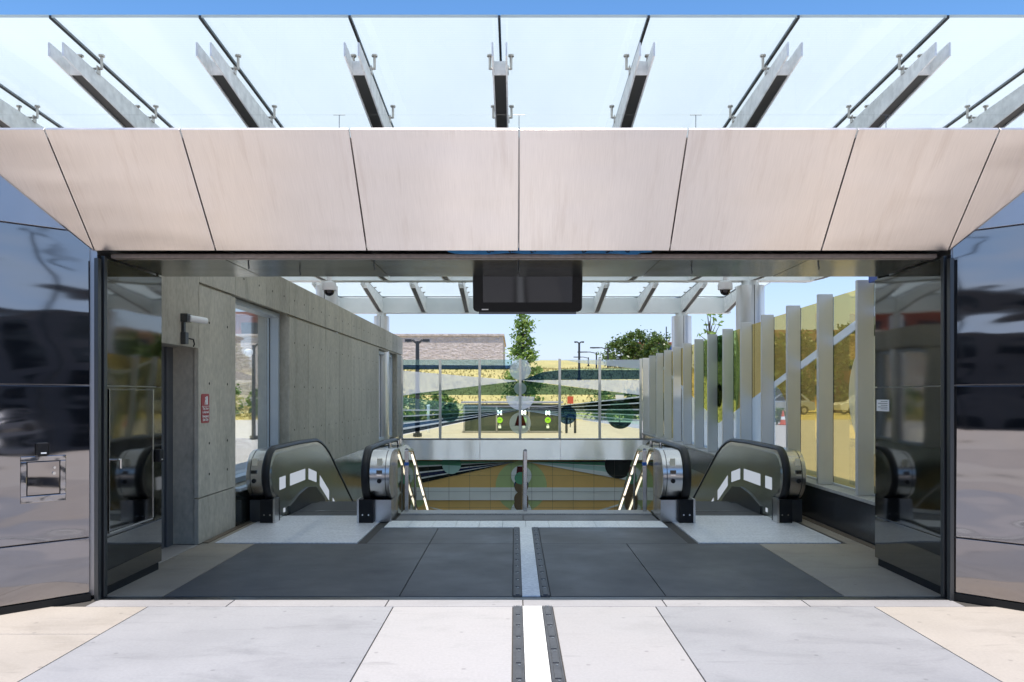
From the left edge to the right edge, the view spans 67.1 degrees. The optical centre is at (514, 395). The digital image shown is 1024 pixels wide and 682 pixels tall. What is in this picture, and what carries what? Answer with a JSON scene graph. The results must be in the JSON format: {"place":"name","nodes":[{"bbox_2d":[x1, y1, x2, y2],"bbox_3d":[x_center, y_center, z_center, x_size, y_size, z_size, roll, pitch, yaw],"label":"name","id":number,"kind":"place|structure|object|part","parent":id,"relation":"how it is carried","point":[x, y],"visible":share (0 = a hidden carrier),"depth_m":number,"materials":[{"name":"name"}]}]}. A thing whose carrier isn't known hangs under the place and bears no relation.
{"place":"outdoors","nodes":[
{"label":"outdoors","id":0,"kind":"place"},
{"bbox_2d":[164,528,843,596],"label":"paving","id":1,"kind":"structure","parent":0,"point":[478,562],"depth_m":6.68,"materials":[{"name":"grey stone"}]},
{"bbox_2d":[532,527,549,596],"bbox_3d":[0.231,1.518,7.250,0.069,0.063,2.980,0,0,0],"label":"guide strip","id":2,"kind":"object","parent":1,"relation":"on","point":[543,583],"visible":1,"depth_m":6.77,"materials":[{"name":"metal"}]},
{"bbox_2d":[19,607,999,681],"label":"grey paving","id":3,"kind":"structure","parent":0,"point":[334,644],"depth_m":4.59,"materials":[{"name":"grey stone"}]},
{"bbox_2d":[0,545,1023,681],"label":"tan paving","id":4,"kind":"structure","parent":0,"point":[989,641],"depth_m":4.90,"materials":[{"name":"beige stone"}]},
{"bbox_2d":[0,128,1023,614],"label":"entrance portal","id":5,"kind":"object","parent":4,"relation":"on","point":[102,230],"visible":1,"depth_m":5.51,"materials":[{"name":"metal"}]},
{"bbox_2d":[36,442,48,455],"bbox_3d":[-3.316,0.380,5.429,0.072,0.090,0.054,0,0,-44],"label":"key box","id":6,"kind":"object","parent":5,"relation":"attached to","point":[42,449],"visible":1,"depth_m":5.41,"materials":[{"name":"black plastic"}]},
{"bbox_2d":[20,455,65,503],"bbox_3d":[-3.319,0.591,5.447,0.282,0.327,0.021,0,0,-44],"label":"metal frame","id":7,"kind":"object","parent":5,"relation":"attached to","point":[42,478],"visible":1,"depth_m":5.44,"materials":[{"name":"metal"}]},
{"bbox_3d":[-3.319,0.585,5.446,0.199,0.230,0.020,0,0,-44],"label":"cabinet door","id":8,"kind":"part","parent":7,"relation":"part of","materials":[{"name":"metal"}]},
{"bbox_2d":[109,388,153,533],"bbox_3d":[-3.028,0.498,6.173,0.060,1.095,0.715,0,0,0],"label":"access door","id":9,"kind":"structure","parent":5,"relation":"in","point":[131,411],"depth_m":6.14,"materials":[{"name":"glass"}]},
{"bbox_2d":[155,449,163,461],"bbox_3d":[-3.037,0.517,6.607,0.046,0.105,0.075,0,0,0],"label":"card reader","id":10,"kind":"object","parent":5,"relation":"attached to","point":[159,455],"visible":1,"depth_m":6.57,"materials":[{"name":"black plastic"}]},
{"bbox_2d":[473,276,582,313],"bbox_3d":[0.117,-1.164,6.933,0.977,0.872,0.217,0,0,0],"label":"hanging display","id":11,"kind":"object","parent":5,"relation":"hanging from","point":[527,295],"visible":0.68,"depth_m":6.90,"materials":[{"name":"black plastic"}]},
{"bbox_2d":[448,248,651,254],"bbox_3d":[0.260,-1.082,5.771,1.520,0.060,0.060,0,0,0],"label":"wrapped bundle","id":12,"kind":"object","parent":5,"relation":"attached to","point":[550,252],"visible":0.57,"depth_m":5.77,"materials":[{"name":"plastic"}]},
{"bbox_2d":[877,400,888,410],"bbox_3d":[3.197,0.090,6.710,0.006,0.100,0.220,0,0,0],"label":"notice label","id":13,"kind":"object","parent":5,"relation":"attached to","point":[882,405],"visible":1,"depth_m":6.70,"materials":[{"name":"white paper"}]},
{"bbox_2d":[461,401,562,432],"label":"bike lockers","id":14,"kind":"object","parent":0,"point":[541,422],"visible":0.67,"depth_m":31.00,"materials":[{"name":"metal"}]},
{"bbox_2d":[0,0,1023,372],"label":"sky","id":15,"kind":"structure","parent":0,"point":[555,335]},
{"bbox_2d":[91,518,940,596],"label":"tan paving","id":16,"kind":"structure","parent":0,"point":[851,568],"depth_m":6.68,"materials":[{"name":"beige stone"}]},
{"bbox_2d":[202,515,874,548],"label":"floor trim","id":17,"kind":"structure","parent":16,"relation":"on","point":[803,517],"depth_m":8.38,"materials":[{"name":"brown metal"}]},
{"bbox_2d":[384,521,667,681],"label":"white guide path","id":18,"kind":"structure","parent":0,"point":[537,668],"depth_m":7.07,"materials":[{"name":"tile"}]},
{"bbox_2d":[351,607,704,681],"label":"pale paving","id":19,"kind":"structure","parent":0,"point":[474,644],"depth_m":4.59,"materials":[{"name":"white stone"}]},
{"bbox_2d":[542,605,564,681],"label":"guide strip","id":20,"kind":"object","parent":19,"relation":"on","point":[556,667],"visible":1,"depth_m":4.58,"materials":[{"name":"metal"}]},
{"bbox_2d":[235,360,850,419],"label":"hill","id":21,"kind":"structure","parent":0,"point":[811,415],"depth_m":53.93,"materials":[{"name":"yellow plant"}]},
{"bbox_2d":[235,383,247,415],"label":"shrub","id":22,"kind":"object","parent":21,"relation":"on","point":[237,392],"visible":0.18,"depth_m":50.16,"materials":[{"name":"green plant"}]},
{"bbox_2d":[235,334,505,405],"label":"stone building","id":23,"kind":"structure","parent":21,"relation":"on","point":[463,349],"depth_m":60.00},
{"bbox_2d":[574,341,583,369],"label":"lamp post","id":24,"kind":"object","parent":21,"relation":"on","point":[578,353],"visible":0.7,"depth_m":54.93,"materials":[{"name":"grey metal"}]},
{"bbox_2d":[590,347,608,368],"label":"lamp post","id":25,"kind":"object","parent":21,"relation":"on","point":[607,349],"visible":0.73,"depth_m":59.94,"materials":[{"name":"grey metal"}]},
{"bbox_2d":[595,334,640,368],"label":"leafy tree","id":26,"kind":"object","parent":21,"relation":"on","point":[617,345],"visible":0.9,"depth_m":69.53,"materials":[{"name":"green plant"}]},
{"bbox_2d":[615,325,652,367],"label":"leafy tree","id":27,"kind":"object","parent":21,"relation":"on","point":[638,333],"visible":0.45,"depth_m":70.44,"materials":[{"name":"green plant"}]},
{"bbox_2d":[635,329,671,365],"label":"leafy tree","id":28,"kind":"object","parent":21,"relation":"on","point":[651,345],"visible":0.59,"depth_m":68.64,"materials":[{"name":"green plant"}]},
{"bbox_2d":[692,344,735,400],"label":"dark tree","id":29,"kind":"object","parent":21,"relation":"on","point":[719,373],"visible":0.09,"depth_m":62.79,"materials":[{"name":"green plant"}]},
{"bbox_2d":[721,337,802,396],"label":"dark tree","id":30,"kind":"object","parent":21,"relation":"on","point":[779,357],"visible":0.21,"depth_m":60.65,"materials":[{"name":"green plant"}]},
{"bbox_2d":[735,330,853,407],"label":"apartment building","id":31,"kind":"structure","parent":21,"relation":"on","point":[813,336],"depth_m":92.00,"materials":[{"name":"brown paint"}]},
{"bbox_2d":[774,393,815,413],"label":"parked car","id":32,"kind":"object","parent":21,"relation":"on","point":[807,404],"visible":0.34,"depth_m":59.61,"materials":[{"name":"silver metal"}]},
{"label":"side window","id":33,"kind":"part","parent":32,"relation":"part of","materials":[{"name":"grey glass"}]},
{"bbox_2d":[774,329,840,411],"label":"dark tree","id":34,"kind":"object","parent":21,"relation":"on","point":[808,384],"visible":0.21,"depth_m":64.89,"materials":[{"name":"green plant"}]},
{"bbox_2d":[834,399,849,413],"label":"parked car","id":35,"kind":"object","parent":21,"relation":"on","point":[842,407],"visible":0.2,"depth_m":59.40,"materials":[{"name":"white paint"}]},
{"bbox_2d":[834,371,850,412],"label":"brick building","id":36,"kind":"structure","parent":21,"relation":"on","point":[847,374],"depth_m":66.00,"materials":[{"name":"brick"}]},
{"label":"window","id":37,"kind":"part","parent":36,"relation":"part of","materials":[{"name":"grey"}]},
{"bbox_2d":[834,322,854,401],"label":"dark tree","id":38,"kind":"object","parent":21,"relation":"on","point":[842,349],"visible":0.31,"depth_m":65.14,"materials":[{"name":"green plant"}]},
{"bbox_2d":[235,420,854,483],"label":"plaza","id":39,"kind":"structure","parent":0,"point":[844,450],"depth_m":28.93,"materials":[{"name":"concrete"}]},
{"bbox_2d":[250,343,257,439],"bbox_3d":[-8.774,-0.035,26.300,0.478,3.470,0.266,0,0,0],"label":"lamp post","id":40,"kind":"object","parent":39,"relation":"on","point":[253,436],"visible":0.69,"depth_m":26.25,"materials":[{"name":"metal"}]},
{"bbox_2d":[244,349,252,356],"bbox_3d":[-9.000,-1.425,26.150,0.300,0.270,0.300,0,0,0],"label":"dome camera","id":41,"kind":"object","parent":40,"relation":"attached to","point":[248,352],"visible":1,"depth_m":26.05,"materials":[{"name":"white plastic"}]},
{"bbox_2d":[159,275,402,548],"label":"concrete wall","id":42,"kind":"structure","parent":39,"relation":"on","point":[318,376],"depth_m":9.48,"materials":[{"name":"grey concrete"}]},
{"bbox_2d":[160,346,172,548],"bbox_3d":[-3.510,0.512,7.230,0.180,1.975,1.020,0,0,0],"label":"door","id":43,"kind":"structure","parent":42,"relation":"in","point":[167,352],"depth_m":7.61,"materials":[{"name":"grey metal"}]},
{"bbox_2d":[180,313,207,346],"bbox_3d":[-3.081,-0.624,7.466,0.179,0.303,0.281,0,0,0],"label":"bullet camera","id":44,"kind":"object","parent":42,"relation":"attached to","point":[185,318],"visible":1,"depth_m":7.35,"materials":[{"name":"grey metal"}]},
{"bbox_2d":[201,394,208,422],"bbox_3d":[-3.165,0.137,7.907,0.008,0.297,0.195,0,0,0],"label":"alarm sign","id":45,"kind":"object","parent":42,"relation":"attached to","point":[204,408],"visible":1,"depth_m":7.89,"materials":[{"name":"red"}]},
{"bbox_2d":[235,298,279,483],"bbox_3d":[-3.378,-0.047,9.815,0.155,2.195,2.090,0,0,0],"label":"window frame","id":46,"kind":"structure","parent":42,"relation":"in","point":[273,318],"depth_m":10.79,"materials":[{"name":"metal"}]},
{"bbox_2d":[379,351,391,440],"bbox_3d":[-3.378,0.022,19.465,0.155,2.215,2.830,0,0,0],"label":"window frame","id":47,"kind":"structure","parent":42,"relation":"in","point":[380,352],"depth_m":20.81,"materials":[{"name":"metal"}]},
{"bbox_2d":[405,339,429,436],"bbox_3d":[-3.520,-0.161,28.000,0.874,3.721,0.323,0,0,0],"label":"lamp post","id":48,"kind":"object","parent":39,"relation":"on","point":[417,406],"visible":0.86,"depth_m":27.94,"materials":[{"name":"black metal"}]},
{"bbox_2d":[403,394,432,414],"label":"shrub","id":49,"kind":"object","parent":39,"relation":"on","point":[407,401],"visible":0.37,"depth_m":45.97,"materials":[{"name":"green plant"}]},
{"bbox_2d":[426,405,429,431],"bbox_3d":[-3.500,0.945,31.350,0.150,1.110,0.150,0,0,0],"label":"bollard","id":50,"kind":"object","parent":39,"relation":"on","point":[428,412],"visible":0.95,"depth_m":31.30,"materials":[{"name":"white"}]},
{"bbox_2d":[422,395,459,414],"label":"shrub","id":51,"kind":"object","parent":39,"relation":"on","point":[435,399],"visible":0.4,"depth_m":46.19,"materials":[{"name":"green plant"}]},
{"bbox_2d":[0,513,1022,681],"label":"paving joints","id":52,"kind":"object","parent":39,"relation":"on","point":[370,535],"depth_m":6.09,"materials":[{"name":"grey concrete"}]},
{"bbox_2d":[0,15,1023,441],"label":"glass canopy","id":53,"kind":"object","parent":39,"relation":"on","point":[516,71],"visible":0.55,"depth_m":6.47,"materials":[{"name":"clear glass"}]},
{"bbox_2d":[322,277,336,295],"bbox_3d":[-1.727,-1.074,7.200,0.136,0.302,0.136,0,0,0],"label":"dome camera","id":54,"kind":"object","parent":53,"relation":"attached to","point":[329,286],"visible":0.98,"depth_m":7.16,"materials":[{"name":"white plastic"}]},
{"bbox_2d":[718,277,732,295],"bbox_3d":[1.963,-1.079,7.200,0.136,0.302,0.136,0,0,0],"label":"dome camera","id":55,"kind":"object","parent":53,"relation":"attached to","point":[725,286],"visible":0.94,"depth_m":7.16,"materials":[{"name":"white plastic"}]},
{"bbox_2d":[513,527,521,596],"bbox_3d":[0.022,1.518,7.250,0.063,0.063,2.980,0,0,0],"label":"guide strip","id":56,"kind":"object","parent":39,"relation":"on","point":[517,589],"visible":0.99,"depth_m":6.70,"materials":[{"name":"metal"}]},
{"bbox_2d":[513,605,524,681],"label":"guide strip","id":57,"kind":"object","parent":39,"relation":"on","point":[518,662],"visible":0.99,"depth_m":4.60,"materials":[{"name":"metal"}]},
{"bbox_2d":[401,359,642,459],"bbox_3d":[0.201,0.391,21.652,6.799,2.822,0.335,0,0,0],"label":"glass screen","id":58,"kind":"object","parent":39,"relation":"on","point":[440,384],"visible":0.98,"depth_m":21.70,"materials":[{"name":"clear glass"},{"name":"brushed steel"},{"name":"coloured printed film"}]},
{"bbox_2d":[499,314,546,403],"bbox_3d":[0.535,-1.396,39.880,2.687,6.197,2.662,0,0,-23],"label":"young tree","id":59,"kind":"object","parent":39,"relation":"on","point":[524,351],"visible":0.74,"depth_m":39.80,"materials":[{"name":"green plant"}]},
{"bbox_2d":[101,597,947,600],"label":"gate track","id":60,"kind":"structure","parent":39,"relation":"on","point":[523,598],"depth_m":5.71,"materials":[{"name":"grey metal"}]},
{"bbox_2d":[86,600,964,607],"bbox_3d":[0.075,1.525,5.570,6.242,0.050,0.172,0,0,0],"label":"threshold stone","id":61,"kind":"object","parent":39,"relation":"on","point":[512,603],"visible":0.65,"depth_m":5.56,"materials":[{"name":"grey stone"}]},
{"bbox_2d":[395,515,657,521],"bbox_3d":[0.145,1.519,9.402,3.130,0.062,0.395,0,0,0],"label":"kerb stone","id":62,"kind":"object","parent":39,"relation":"on","point":[525,518],"visible":0.71,"depth_m":9.31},
{"bbox_2d":[292,282,770,439],"bbox_3d":[-0.060,-0.596,19.150,12.060,4.192,4.100,0,0,0],"label":"glass canopy","id":63,"kind":"object","parent":39,"relation":"on","point":[680,301],"visible":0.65,"depth_m":19.56,"materials":[{"name":"clear"}]},
{"bbox_2d":[567,396,572,426],"bbox_3d":[2.600,0.780,36.017,0.280,1.440,0.075,0,0,0],"label":"sign","id":64,"kind":"object","parent":39,"relation":"on","point":[569,399],"visible":0.8,"depth_m":35.98,"materials":[{"name":"red plastic"}]},
{"bbox_2d":[565,419,575,432],"bbox_3d":[2.220,1.115,30.500,0.440,0.770,0.100,0,0,0],"label":"bike rack","id":65,"kind":"object","parent":39,"relation":"on","point":[566,428],"visible":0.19,"depth_m":30.46,"materials":[{"name":"grey metal"}]},
{"bbox_2d":[585,395,618,419],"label":"shrub","id":66,"kind":"object","parent":39,"relation":"on","point":[606,397],"visible":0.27,"depth_m":46.19,"materials":[{"name":"green plant"}]},
{"bbox_2d":[616,395,623,421],"bbox_3d":[4.900,0.725,36.017,0.380,1.550,0.075,0,0,0],"label":"sign","id":67,"kind":"object","parent":39,"relation":"on","point":[619,396],"visible":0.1,"depth_m":35.98,"materials":[{"name":"beige metal"}]},
{"bbox_2d":[620,393,638,420],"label":"shrub","id":68,"kind":"object","parent":39,"relation":"on","point":[630,416],"visible":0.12,"depth_m":45.85,"materials":[{"name":"green plant"}]},
{"bbox_2d":[692,314,723,370],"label":"slender tree","id":69,"kind":"object","parent":39,"relation":"on","point":[708,331],"visible":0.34,"depth_m":41.91,"materials":[{"name":"green plant"}]},
{"bbox_2d":[642,280,875,544],"bbox_3d":[3.820,0.145,14.340,0.500,2.710,14.920,0,0,0],"label":"glass fence","id":70,"kind":"object","parent":39,"relation":"on","point":[827,498],"visible":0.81,"depth_m":10.20,"materials":[{"name":"grey glass"}]},
{"bbox_2d":[869,277,876,282],"bbox_3d":[3.720,-1.286,7.850,0.160,0.268,0.200,0,0,0],"label":"blue board","id":71,"kind":"object","parent":70,"relation":"attached to","point":[872,279],"visible":0.11,"depth_m":7.87,"materials":[{"name":"blue"}]},
{"bbox_2d":[774,407,785,424],"bbox_3d":[13.603,1.138,39.475,0.964,1.125,0.839,0,0,0],"label":"plant","id":72,"kind":"object","parent":39,"relation":"on","point":[778,414],"visible":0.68,"depth_m":39.41,"materials":[{"name":"green plant"}]},
{"bbox_2d":[778,411,785,424],"bbox_3d":[13.550,1.140,39.000,0.400,0.720,0.400,0,0,0],"label":"traffic cone","id":73,"kind":"object","parent":39,"relation":"on","point":[782,421],"visible":0.97,"depth_m":38.91,"materials":[{"name":"orange plastic"}]},
{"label":"stairwell floor","id":74,"kind":"structure","parent":0,"visible":0},
{"bbox_2d":[215,438,426,543],"bbox_3d":[-2.290,4.050,13.290,1.670,6.900,10.940,0,0,0],"label":"escalator","id":75,"kind":"object","parent":74,"relation":"on","point":[302,483],"visible":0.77,"depth_m":9.17,"materials":[{"name":"metal"}]},
{"bbox_2d":[334,436,704,500],"bbox_3d":[0.250,4.020,15.825,7.500,5.760,11.850,0,0,0],"label":"stairwell lining","id":76,"kind":"object","parent":74,"relation":"on","point":[349,466],"visible":0.1,"depth_m":15.30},
{"bbox_2d":[416,460,631,509],"bbox_3d":[0.210,4.301,21.729,6.760,4.998,0.183,0,0,0],"label":"tile mural","id":77,"kind":"object","parent":76,"relation":"attached to","point":[497,484],"visible":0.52,"depth_m":21.69,"materials":[{"name":"multicoloured tile"}]},
{"bbox_2d":[617,438,840,543],"bbox_3d":[2.560,4.050,13.290,1.670,6.900,10.940,0,0,0],"label":"escalator","id":78,"kind":"object","parent":74,"relation":"on","point":[744,485],"visible":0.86,"depth_m":9.20,"materials":[{"name":"metal"}]},
{"bbox_3d":[0.145,3.150,12.600,3.090,3.300,5.400,0,0,0],"label":"staircase","id":79,"kind":"object","parent":74,"relation":"on","visible":0},
{"bbox_2d":[404,448,429,510],"bbox_3d":[-1.365,2.252,12.808,0.054,3.158,6.107,0,0,0],"label":"stair handrail","id":80,"kind":"object","parent":79,"relation":"on","point":[406,462],"visible":0.51,"depth_m":10.31,"materials":[{"name":"metal"}]},
{"bbox_2d":[522,449,526,510],"bbox_3d":[0.135,2.262,12.811,0.048,3.158,6.102,0,0,0],"label":"stair handrail","id":81,"kind":"object","parent":79,"relation":"on","point":[524,489],"visible":0.58,"depth_m":9.76,"materials":[{"name":"metal"}]},
{"bbox_2d":[400,510,651,514],"bbox_3d":[0.145,1.635,9.752,3.130,0.330,0.295,0,0,0],"label":"stair nosing","id":82,"kind":"object","parent":79,"relation":"on","point":[527,512],"visible":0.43,"depth_m":9.67,"materials":[{"name":"metal"}]},
{"bbox_2d":[617,448,646,510],"bbox_3d":[1.645,2.252,12.808,0.054,3.158,6.107,0,0,0],"label":"stair handrail","id":83,"kind":"object","parent":79,"relation":"on","point":[644,476],"visible":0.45,"depth_m":10.00,"materials":[{"name":"metal"}]},
{"label":"ground","id":84,"kind":"structure","parent":0,"visible":0},
{"bbox_2d":[235,312,257,333],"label":"brick building","id":85,"kind":"structure","parent":84,"relation":"on","point":[246,322],"depth_m":86.00,"materials":[{"name":"brown"}]},
{"bbox_2d":[241,323,257,333],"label":"window","id":86,"kind":"structure","parent":85,"relation":"in","point":[246,328],"depth_m":85.98,"materials":[{"name":"grey"}]},
{"bbox_2d":[243,388,257,415],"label":"shrub","id":87,"kind":"object","parent":84,"relation":"on","point":[248,401],"visible":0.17,"depth_m":50.27,"materials":[{"name":"green plant"}]}
]}

